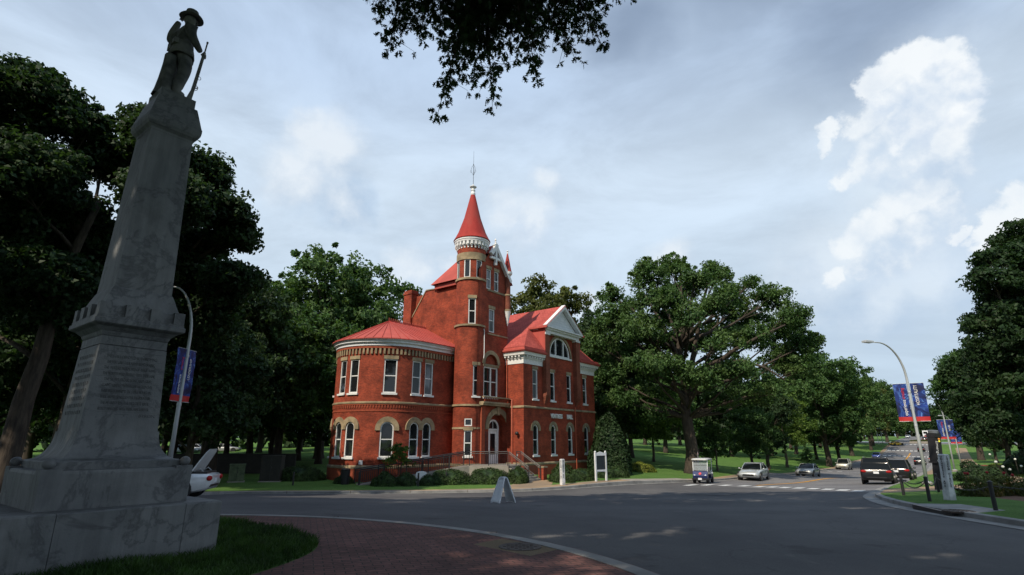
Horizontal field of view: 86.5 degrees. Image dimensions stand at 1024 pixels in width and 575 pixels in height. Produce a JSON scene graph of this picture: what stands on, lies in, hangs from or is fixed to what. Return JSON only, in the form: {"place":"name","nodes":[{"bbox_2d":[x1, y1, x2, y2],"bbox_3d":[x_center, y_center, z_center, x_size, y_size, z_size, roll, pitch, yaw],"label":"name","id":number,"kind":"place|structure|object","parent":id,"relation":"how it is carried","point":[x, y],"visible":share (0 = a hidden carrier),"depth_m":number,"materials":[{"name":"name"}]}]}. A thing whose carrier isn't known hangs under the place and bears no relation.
{"place":"outdoors","nodes":[
{"label":"outdoors","id":0,"kind":"place"},
{"bbox_2d":[220,515,659,574],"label":"brick plaza","id":1,"kind":"structure","parent":0,"point":[352,547],"depth_m":7.65,"materials":[{"name":"brick"}]},
{"bbox_2d":[71,523,316,574],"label":"island grass","id":2,"kind":"structure","parent":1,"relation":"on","point":[213,566],"depth_m":6.91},
{"bbox_2d":[0,86,221,574],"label":"monument","id":3,"kind":"object","parent":2,"relation":"on","point":[103,475],"visible":1,"depth_m":7.79,"materials":[{"name":"stone"}]},
{"bbox_2d":[150,8,208,98],"bbox_3d":[-6.007,-4.236,9.805,0.755,1.937,0.504,0,-16,-1],"label":"statue","id":4,"kind":"object","parent":3,"relation":"on","point":[177,64],"visible":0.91,"depth_m":9.68,"materials":[{"name":"stone"}]},
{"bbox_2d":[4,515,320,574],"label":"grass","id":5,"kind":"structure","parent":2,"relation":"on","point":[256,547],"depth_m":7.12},
{"bbox_2d":[474,539,557,555],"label":"drain slab","id":6,"kind":"structure","parent":1,"relation":"on","point":[494,544],"depth_m":8.34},
{"bbox_2d":[499,542,540,550],"bbox_3d":[0.123,4.015,8.400,0.660,0.048,0.660,0,-16,0],"label":"manhole lid","id":7,"kind":"object","parent":6,"relation":"on","point":[519,546],"visible":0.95,"depth_m":8.37,"materials":[{"name":"metal"}]},
{"bbox_2d":[0,0,1023,442],"label":"sky","id":8,"kind":"structure","parent":0,"point":[851,156],"materials":[{"name":"blue"}]},
{"bbox_2d":[32,436,1023,519],"bbox_3d":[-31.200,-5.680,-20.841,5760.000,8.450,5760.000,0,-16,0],"label":"ground","id":9,"kind":"structure","parent":0,"point":[671,464],"depth_m":59.92,"materials":[{"name":"plant"}]},
{"bbox_2d":[0,408,58,465],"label":"tree","id":10,"kind":"object","parent":9,"relation":"on","point":[29,444],"depth_m":49.59,"materials":[{"name":"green plant"}]},
{"bbox_2d":[0,349,64,423],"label":"tree","id":11,"kind":"object","parent":9,"relation":"on","point":[11,376],"visible":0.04,"depth_m":33.83,"materials":[{"name":"green plant"}]},
{"bbox_2d":[0,371,69,425],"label":"tree","id":12,"kind":"object","parent":9,"relation":"on","point":[43,399],"visible":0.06,"depth_m":39.74,"materials":[{"name":"green plant"}]},
{"bbox_2d":[0,52,131,492],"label":"oak tree","id":13,"kind":"object","parent":9,"relation":"on","point":[57,223],"visible":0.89,"depth_m":22.51,"materials":[{"name":"green plant"}]},
{"bbox_2d":[0,258,181,437],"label":"oak tree","id":14,"kind":"object","parent":9,"relation":"on","point":[64,358],"visible":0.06,"depth_m":30.71,"materials":[{"name":"green plant"}]},
{"bbox_2d":[31,393,170,428],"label":"tree","id":15,"kind":"object","parent":9,"relation":"on","point":[42,422],"visible":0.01,"depth_m":43.19,"materials":[{"name":"green plant"}]},
{"bbox_2d":[104,101,271,340],"bbox_3d":[-16.852,0.396,26.840,8.547,19.039,8.293,-10,-18,31],"label":"oak tree","id":16,"kind":"object","parent":9,"relation":"on","point":[213,284],"visible":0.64,"depth_m":27.50,"materials":[{"name":"green plant"}]},
{"bbox_2d":[158,302,292,464],"bbox_3d":[-20.068,6.113,34.363,9.841,12.722,10.052,0,-16,0],"label":"tree","id":17,"kind":"object","parent":9,"relation":"on","point":[225,407],"visible":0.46,"depth_m":33.80,"materials":[{"name":"green plant"}]},
{"bbox_2d":[173,454,297,473],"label":"screen wall","id":18,"kind":"structure","parent":9,"relation":"on","point":[252,462],"depth_m":43.68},
{"bbox_2d":[227,464,245,482],"bbox_3d":[-18.690,12.690,36.940,1.070,1.350,1.070,7,-17,-24],"label":"utility box","id":19,"kind":"object","parent":9,"relation":"on","point":[236,472],"visible":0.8,"depth_m":36.55,"materials":[{"name":"metal"}]},
{"bbox_2d":[163,275,319,469],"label":"tree","id":20,"kind":"object","parent":9,"relation":"on","point":[270,305],"visible":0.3,"depth_m":43.73,"materials":[{"name":"green plant"}]},
{"bbox_2d":[222,305,310,453],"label":"tree","id":21,"kind":"object","parent":9,"relation":"on","point":[249,446],"visible":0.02,"depth_m":53.72,"materials":[{"name":"green plant"}]},
{"bbox_2d":[258,455,285,481],"bbox_3d":[-16.519,12.564,37.495,1.420,1.900,1.220,3,-16,-10],"label":"utility box","id":22,"kind":"object","parent":9,"relation":"on","point":[271,468],"visible":0.8,"depth_m":37.03,"materials":[{"name":"metal"}]},
{"bbox_2d":[210,306,370,453],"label":"tree","id":23,"kind":"object","parent":9,"relation":"on","point":[302,395],"visible":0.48,"depth_m":47.79,"materials":[{"name":"green plant"}]},
{"bbox_2d":[259,395,328,460],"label":"tree","id":24,"kind":"object","parent":9,"relation":"on","point":[298,448],"depth_m":61.13,"materials":[{"name":"green plant"}]},
{"bbox_2d":[280,465,326,481],"bbox_3d":[-14.821,13.398,37.996,3.696,1.938,1.955,2,-16,-6],"label":"hedge","id":25,"kind":"object","parent":9,"relation":"on","point":[305,473],"visible":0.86,"depth_m":37.65,"materials":[{"name":"green plant"}]},
{"bbox_2d":[284,327,338,463],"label":"tree","id":26,"kind":"object","parent":9,"relation":"on","point":[318,451],"visible":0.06,"depth_m":55.02,"materials":[{"name":"green plant"}]},
{"bbox_2d":[255,242,422,458],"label":"tree","id":27,"kind":"object","parent":9,"relation":"on","point":[353,283],"visible":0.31,"depth_m":66.23,"materials":[{"name":"green plant"}]},
{"bbox_2d":[370,471,396,486],"bbox_3d":[-8.148,12.602,34.837,2.083,1.678,1.788,0,-16,0],"label":"boxwood","id":28,"kind":"object","parent":9,"relation":"on","point":[384,479],"visible":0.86,"depth_m":34.37,"materials":[{"name":"green plant"}]},
{"bbox_2d":[381,442,418,476],"bbox_3d":[-7.510,11.866,36.455,2.420,2.916,2.324,0,-16,0],"label":"young tree","id":29,"kind":"object","parent":9,"relation":"on","point":[398,450],"visible":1,"depth_m":36.36,"materials":[{"name":"green plant"}]},
{"bbox_2d":[395,471,419,486],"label":"boxwood","id":30,"kind":"object","parent":9,"relation":"on","point":[407,479],"visible":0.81,"depth_m":34.72,"materials":[{"name":"green plant"}]},
{"bbox_2d":[356,464,518,484],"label":"entrance ramp","id":31,"kind":"structure","parent":9,"relation":"on","point":[468,469],"depth_m":38.21,"materials":[{"name":"concrete"}]},
{"bbox_2d":[354,451,463,483],"bbox_3d":[-6.947,12.587,37.647,7.708,2.376,0.080,7,-17,-25],"label":"railing","id":32,"kind":"object","parent":31,"relation":"on","point":[422,469],"visible":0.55,"depth_m":37.94,"materials":[{"name":"metal"}]},
{"bbox_2d":[359,451,507,484],"bbox_3d":[-5.218,12.458,37.191,10.062,2.376,1.165,5,-17,-17],"label":"railing","id":33,"kind":"object","parent":31,"relation":"on","point":[449,464],"visible":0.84,"depth_m":37.67,"materials":[{"name":"metal"}]},
{"bbox_2d":[431,468,470,485],"bbox_3d":[-4.221,12.952,36.040,3.520,1.858,1.862,4,-16,-14],"label":"hedge","id":34,"kind":"object","parent":9,"relation":"on","point":[455,477],"visible":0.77,"depth_m":35.65,"materials":[{"name":"green plant"}]},
{"bbox_2d":[326,165,600,481],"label":"brick hall","id":35,"kind":"structure","parent":9,"relation":"on","point":[459,358],"depth_m":43.19,"materials":[{"name":"red brick"}]},
{"bbox_2d":[331,417,343,458],"bbox_3d":[-12.385,10.703,38.761,1.500,2.880,0.250,-14,-21,41],"label":"window","id":36,"kind":"structure","parent":35,"relation":"in","point":[338,429],"depth_m":38.86,"materials":[{"name":"white paint"}]},
{"bbox_2d":[337,356,347,395],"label":"window","id":37,"kind":"structure","parent":35,"relation":"in","point":[344,363],"depth_m":40.05,"materials":[{"name":"white paint"}]},
{"bbox_2d":[341,417,358,458],"bbox_3d":[-11.396,10.525,38.135,1.500,2.880,0.250,-7,-17,23],"label":"window","id":38,"kind":"structure","parent":35,"relation":"in","point":[353,424],"depth_m":38.20,"materials":[{"name":"glass"}]},
{"bbox_2d":[346,355,360,394],"bbox_3d":[-11.396,6.335,39.322,0.940,2.810,0.250,-7,-17,23],"label":"window","id":39,"kind":"structure","parent":35,"relation":"in","point":[355,360],"depth_m":39.41,"materials":[{"name":"glass"}]},
{"bbox_2d":[375,416,398,458],"bbox_3d":[-8.766,10.488,38.005,1.660,2.880,0.250,5,-17,-17],"label":"window","id":40,"kind":"structure","parent":35,"relation":"in","point":[386,428],"depth_m":38.10,"materials":[{"name":"glass"}]},
{"bbox_2d":[381,355,398,394],"bbox_3d":[-8.766,6.298,39.191,1.100,2.810,0.250,5,-17,-17],"label":"window","id":41,"kind":"structure","parent":35,"relation":"in","point":[391,361],"depth_m":39.26,"materials":[{"name":"glass"}]},
{"bbox_2d":[405,417,422,458],"bbox_3d":[-7.078,10.802,39.112,0.250,2.880,1.560,-13,-20,38],"label":"window","id":42,"kind":"structure","parent":35,"relation":"in","point":[410,425],"depth_m":39.16,"materials":[{"name":"white paint"}]},
{"bbox_2d":[410,357,422,395],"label":"window","id":43,"kind":"structure","parent":35,"relation":"in","point":[416,372],"depth_m":40.36,"materials":[{"name":"glass"}]},
{"bbox_2d":[421,418,434,457],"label":"window","id":44,"kind":"structure","parent":35,"relation":"in","point":[426,421],"depth_m":40.16,"materials":[{"name":"white paint"}]},
{"bbox_2d":[423,359,434,396],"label":"window","id":45,"kind":"structure","parent":35,"relation":"in","point":[428,366],"depth_m":41.32,"materials":[{"name":"glass"}]},
{"bbox_2d":[462,427,472,457],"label":"window","id":46,"kind":"structure","parent":35,"relation":"in","point":[467,430],"depth_m":40.63,"materials":[{"name":"white paint"}]},
{"bbox_2d":[468,295,476,323],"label":"window","id":47,"kind":"structure","parent":35,"relation":"in","point":[472,298],"depth_m":43.38,"materials":[{"name":"white paint"}]},
{"bbox_2d":[483,366,496,398],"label":"window","id":48,"kind":"structure","parent":35,"relation":"in","point":[490,374],"depth_m":43.27,"materials":[{"name":"white paint"}]},
{"bbox_2d":[489,430,496,463],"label":"door","id":49,"kind":"structure","parent":35,"relation":"in","point":[492,433],"depth_m":42.88,"materials":[{"name":"white paint"}]},
{"bbox_2d":[531,421,540,456],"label":"window","id":50,"kind":"structure","parent":35,"relation":"in","point":[534,428],"depth_m":43.74,"materials":[{"name":"white paint"}]},
{"bbox_2d":[549,421,557,455],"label":"window","id":51,"kind":"structure","parent":35,"relation":"in","point":[553,425],"depth_m":45.71,"materials":[{"name":"white paint"}]},
{"bbox_2d":[550,336,571,360],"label":"lunette window","id":52,"kind":"structure","parent":35,"relation":"in","point":[558,348],"depth_m":48.87,"materials":[{"name":"glass"}]},
{"bbox_2d":[0,416,948,451],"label":"woods","id":53,"kind":"object","parent":9,"relation":"on","point":[45,435],"visible":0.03,"depth_m":106.18,"materials":[{"name":"green plant"}]},
{"bbox_2d":[463,467,509,484],"bbox_3d":[-1.620,13.012,36.338,3.520,1.938,1.862,2,-16,-6],"label":"hedge","id":54,"kind":"object","parent":9,"relation":"on","point":[486,476],"visible":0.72,"depth_m":35.93,"materials":[{"name":"green plant"}]},
{"bbox_2d":[366,0,636,124],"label":"oak tree","id":55,"kind":"object","parent":9,"relation":"on","point":[471,22],"visible":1,"depth_m":10.48,"materials":[{"name":"green plant"}]},
{"bbox_2d":[508,465,528,483],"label":"boxwood","id":56,"kind":"object","parent":9,"relation":"on","point":[518,474],"visible":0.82,"depth_m":36.27,"materials":[{"name":"green plant"}]},
{"bbox_2d":[503,480,552,488],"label":"path","id":57,"kind":"structure","parent":9,"relation":"on","point":[540,483],"depth_m":35.13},
{"bbox_2d":[508,466,547,481],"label":"entrance steps","id":58,"kind":"structure","parent":9,"relation":"on","point":[532,478],"depth_m":38.03,"materials":[{"name":"concrete"}]},
{"bbox_2d":[510,272,594,344],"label":"tree","id":59,"kind":"object","parent":9,"relation":"on","point":[531,295],"visible":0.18,"depth_m":77.72,"materials":[{"name":"green plant"}]},
{"bbox_2d":[548,468,575,482],"bbox_3d":[3.402,13.246,37.409,2.083,1.678,1.788,0,-16,0],"label":"boxwood","id":60,"kind":"object","parent":9,"relation":"on","point":[554,477],"visible":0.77,"depth_m":36.97,"materials":[{"name":"green plant"}]},
{"bbox_2d":[570,468,594,481],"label":"hedge","id":61,"kind":"object","parent":9,"relation":"on","point":[579,475],"visible":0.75,"depth_m":38.02,"materials":[{"name":"green plant"}]},
{"bbox_2d":[587,412,632,475],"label":"magnolia bush","id":62,"kind":"object","parent":9,"relation":"on","point":[609,438],"visible":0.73,"depth_m":46.71,"materials":[{"name":"green plant"}]},
{"bbox_2d":[573,307,665,434],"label":"tree","id":63,"kind":"object","parent":9,"relation":"on","point":[621,415],"visible":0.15,"depth_m":59.10,"materials":[{"name":"green plant"}]},
{"bbox_2d":[594,375,668,457],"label":"tree","id":64,"kind":"object","parent":9,"relation":"on","point":[630,440],"visible":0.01,"depth_m":70.64,"materials":[{"name":"green plant"}]},
{"bbox_2d":[632,461,656,472],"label":"bush","id":65,"kind":"object","parent":9,"relation":"on","point":[640,467],"visible":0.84,"depth_m":50.22,"materials":[{"name":"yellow plant"}]},
{"bbox_2d":[629,384,681,461],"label":"tree","id":66,"kind":"object","parent":9,"relation":"on","point":[657,432],"visible":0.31,"depth_m":62.94,"materials":[{"name":"green plant"}]},
{"bbox_2d":[644,375,701,452],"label":"tree","id":67,"kind":"object","parent":9,"relation":"on","point":[665,443],"visible":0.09,"depth_m":95.89,"materials":[{"name":"green plant"}]},
{"bbox_2d":[580,251,826,473],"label":"oak tree","id":68,"kind":"object","parent":9,"relation":"on","point":[680,314],"visible":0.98,"depth_m":52.98,"materials":[{"name":"green plant"}]},
{"bbox_2d":[696,420,733,470],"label":"tree","id":69,"kind":"object","parent":9,"relation":"on","point":[708,438],"visible":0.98,"depth_m":55.41,"materials":[{"name":"green plant"}]},
{"bbox_2d":[693,379,747,456],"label":"tree","id":70,"kind":"object","parent":9,"relation":"on","point":[714,419],"visible":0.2,"depth_m":100.47,"materials":[{"name":"green plant"}]},
{"bbox_2d":[723,404,782,461],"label":"tree","id":71,"kind":"object","parent":9,"relation":"on","point":[750,438],"visible":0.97,"depth_m":62.48,"materials":[{"name":"green plant"}]},
{"bbox_2d":[724,383,800,468],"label":"tree","id":72,"kind":"object","parent":9,"relation":"on","point":[781,410],"visible":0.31,"depth_m":73.04,"materials":[{"name":"green plant"}]},
{"bbox_2d":[759,390,819,467],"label":"tree","id":73,"kind":"object","parent":9,"relation":"on","point":[799,435],"visible":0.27,"depth_m":79.96,"materials":[{"name":"green plant"}]},
{"bbox_2d":[765,351,890,466],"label":"tree","id":74,"kind":"object","parent":9,"relation":"on","point":[826,390],"visible":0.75,"depth_m":91.99,"materials":[{"name":"green plant"}]},
{"bbox_2d":[806,401,871,459],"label":"tree","id":75,"kind":"object","parent":9,"relation":"on","point":[847,435],"visible":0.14,"depth_m":102.36,"materials":[{"name":"green plant"}]},
{"bbox_2d":[836,372,894,455],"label":"tree","id":76,"kind":"object","parent":9,"relation":"on","point":[885,399],"visible":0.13,"depth_m":141.74,"materials":[{"name":"green plant"}]},
{"bbox_2d":[857,389,891,450],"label":"tree","id":77,"kind":"object","parent":9,"relation":"on","point":[887,429],"visible":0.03,"depth_m":164.76,"materials":[{"name":"green plant"}]},
{"bbox_2d":[865,375,899,445],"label":"tree","id":78,"kind":"object","parent":9,"relation":"on","point":[892,417],"visible":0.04,"depth_m":180.32,"materials":[{"name":"green plant"}]},
{"bbox_2d":[861,340,932,484],"bbox_3d":[24.921,8.238,35.325,4.130,9.425,1.287,4,-16,-14],"label":"street lamp","id":79,"kind":"object","parent":9,"relation":"on","point":[918,401],"visible":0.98,"depth_m":35.82,"materials":[{"name":"metal"}]},
{"bbox_2d":[926,398,957,470],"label":"street lamp","id":80,"kind":"object","parent":9,"relation":"on","point":[943,430],"visible":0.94,"depth_m":70.57,"materials":[{"name":"metal"}]},
{"bbox_2d":[938,454,955,499],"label":"street name pillar","id":81,"kind":"structure","parent":9,"relation":"on","point":[948,491],"depth_m":18.98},
{"bbox_2d":[924,349,985,459],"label":"elm tree","id":82,"kind":"object","parent":9,"relation":"on","point":[936,385],"visible":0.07,"depth_m":134.59,"materials":[{"name":"green plant"}]},
{"bbox_2d":[918,503,1003,512],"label":"inlet slab","id":83,"kind":"structure","parent":9,"relation":"on","point":[977,509],"depth_m":15.97,"materials":[{"name":"concrete"}]},
{"bbox_2d":[928,347,1023,457],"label":"tree","id":84,"kind":"object","parent":9,"relation":"on","point":[988,424],"visible":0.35,"depth_m":57.68,"materials":[{"name":"green plant"}]},
{"bbox_2d":[952,460,1007,481],"bbox_3d":[32.546,13.247,37.722,3.505,2.546,3.182,0,-16,0],"label":"bush","id":85,"kind":"object","parent":9,"relation":"on","point":[971,468],"visible":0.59,"depth_m":37.39,"materials":[{"name":"green plant"}]},
{"bbox_2d":[944,218,1023,412],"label":"elm tree","id":86,"kind":"object","parent":9,"relation":"on","point":[1001,306],"visible":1,"depth_m":42.27,"materials":[{"name":"green plant"}]},
{"bbox_2d":[961,414,1014,462],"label":"tree","id":87,"kind":"object","parent":9,"relation":"on","point":[973,443],"visible":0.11,"depth_m":115.32,"materials":[{"name":"green plant"}]},
{"bbox_2d":[953,325,1023,424],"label":"tree","id":88,"kind":"object","parent":9,"relation":"on","point":[990,333],"visible":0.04,"depth_m":62.09,"materials":[{"name":"green plant"}]},
{"bbox_2d":[996,495,1023,500],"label":"planting bed","id":89,"kind":"object","parent":9,"relation":"on","point":[1016,497],"visible":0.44,"depth_m":19.95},
{"bbox_2d":[954,475,1006,496],"bbox_3d":[17.874,7.852,20.962,1.753,1.153,1.743,-14,-21,40],"label":"rose bush","id":90,"kind":"object","parent":89,"relation":"on","point":[977,492],"visible":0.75,"depth_m":20.77,"materials":[{"name":"green plant"}]},
{"bbox_2d":[960,474,1017,495],"bbox_3d":[18.880,8.017,21.509,1.851,1.217,1.839,6,-17,-20],"label":"rose bush","id":91,"kind":"object","parent":89,"relation":"on","point":[1008,492],"visible":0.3,"depth_m":21.43,"materials":[{"name":"green plant"}]},
{"bbox_2d":[998,448,1023,475],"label":"bush","id":92,"kind":"object","parent":9,"relation":"on","point":[1008,462],"visible":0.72,"depth_m":44.84,"materials":[{"name":"green plant"}]},
{"bbox_2d":[205,444,889,491],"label":"pavement","id":93,"kind":"structure","parent":0,"point":[730,476],"depth_m":35.14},
{"bbox_2d":[168,286,195,457],"bbox_3d":[-16.003,4.577,24.869,2.413,9.775,1.223,10,-19,-32],"label":"street lamp","id":94,"kind":"object","parent":93,"relation":"on","point":[183,377],"visible":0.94,"depth_m":25.34,"materials":[{"name":"metal"}]},
{"bbox_2d":[594,451,607,481],"bbox_3d":[6.250,12.658,38.300,1.180,2.230,0.140,12,-20,-36],"label":"notice board","id":95,"kind":"object","parent":93,"relation":"on","point":[600,461],"visible":0.98,"depth_m":38.35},
{"bbox_2d":[197,482,1023,574],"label":"road","id":96,"kind":"structure","parent":0,"point":[667,528],"depth_m":12.59,"materials":[{"name":"asphalt"}]},
{"bbox_2d":[179,449,222,496],"bbox_3d":[-13.805,7.082,20.766,4.773,1.864,2.179,5,-16,-11],"label":"coupe","id":97,"kind":"object","parent":96,"relation":"on","point":[202,479],"visible":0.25,"depth_m":20.71,"materials":[{"name":"white paint"}]},
{"bbox_2d":[220,514,658,574],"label":"kerb","id":98,"kind":"structure","parent":96,"relation":"on","point":[632,569],"depth_m":8.89,"materials":[{"name":"concrete"}]},
{"bbox_2d":[490,477,515,502],"bbox_3d":[-0.360,8.283,22.286,0.846,1.004,0.614,12,-20,-36],"label":"frame sign","id":99,"kind":"object","parent":96,"relation":"on","point":[502,483],"visible":0.98,"depth_m":22.25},
{"bbox_2d":[201,445,892,494],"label":"kerb","id":100,"kind":"structure","parent":96,"relation":"on","point":[615,483],"depth_m":32.04,"materials":[{"name":"concrete"}]},
{"bbox_2d":[863,464,1023,529],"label":"kerb","id":101,"kind":"structure","parent":96,"relation":"on","point":[876,496],"depth_m":15.56,"materials":[{"name":"concrete"}]},
{"bbox_2d":[912,504,954,515],"bbox_3d":[12.282,6.529,15.890,0.080,0.135,2.300,-4,-16,12],"label":"storm inlet","id":102,"kind":"object","parent":101,"relation":"on","point":[922,508],"visible":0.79,"depth_m":15.92,"materials":[{"name":"black concrete"}]},
{"bbox_2d":[697,436,1017,491],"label":"avenue road","id":103,"kind":"structure","parent":0,"point":[845,478],"depth_m":48.36,"materials":[{"name":"asphalt"}]},
{"bbox_2d":[691,453,713,483],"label":"golf cart","id":104,"kind":"object","parent":103,"relation":"on","point":[700,474],"visible":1,"depth_m":40.70,"materials":[{"name":"blue paint"}]},
{"bbox_2d":[737,462,769,480],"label":"sedan","id":105,"kind":"object","parent":103,"relation":"on","point":[760,470],"visible":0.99,"depth_m":47.53,"materials":[{"name":"silver paint"}]},
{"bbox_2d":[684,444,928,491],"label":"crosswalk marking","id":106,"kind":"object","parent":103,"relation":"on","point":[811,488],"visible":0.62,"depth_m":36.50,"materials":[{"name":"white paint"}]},
{"bbox_2d":[795,463,820,476],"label":"sedan","id":107,"kind":"object","parent":103,"relation":"on","point":[812,469],"visible":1,"depth_m":62.29,"materials":[{"name":"grey paint"}]},
{"bbox_2d":[860,457,897,483],"bbox_3d":[27.752,13.889,41.280,2.419,1.976,5.070,-11,-21,34],"label":"suv","id":108,"kind":"object","parent":103,"relation":"on","point":[879,469],"visible":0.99,"depth_m":39.51,"materials":[{"name":"black paint"}]},
{"bbox_2d":[885,459,916,481],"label":"suv","id":109,"kind":"object","parent":103,"relation":"on","point":[904,469],"visible":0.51,"depth_m":43.72,"materials":[{"name":"black paint"}]},
{"bbox_2d":[880,448,1022,492],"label":"avenue path","id":110,"kind":"structure","parent":0,"point":[964,454],"depth_m":29.96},
{"bbox_2d":[926,430,942,489],"bbox_3d":[21.495,8.801,27.536,0.488,3.090,0.460,10,-17,-18],"label":"emergency phone","id":111,"kind":"object","parent":110,"relation":"on","point":[934,437],"visible":0.84,"depth_m":27.57,"materials":[{"name":"black plastic"}]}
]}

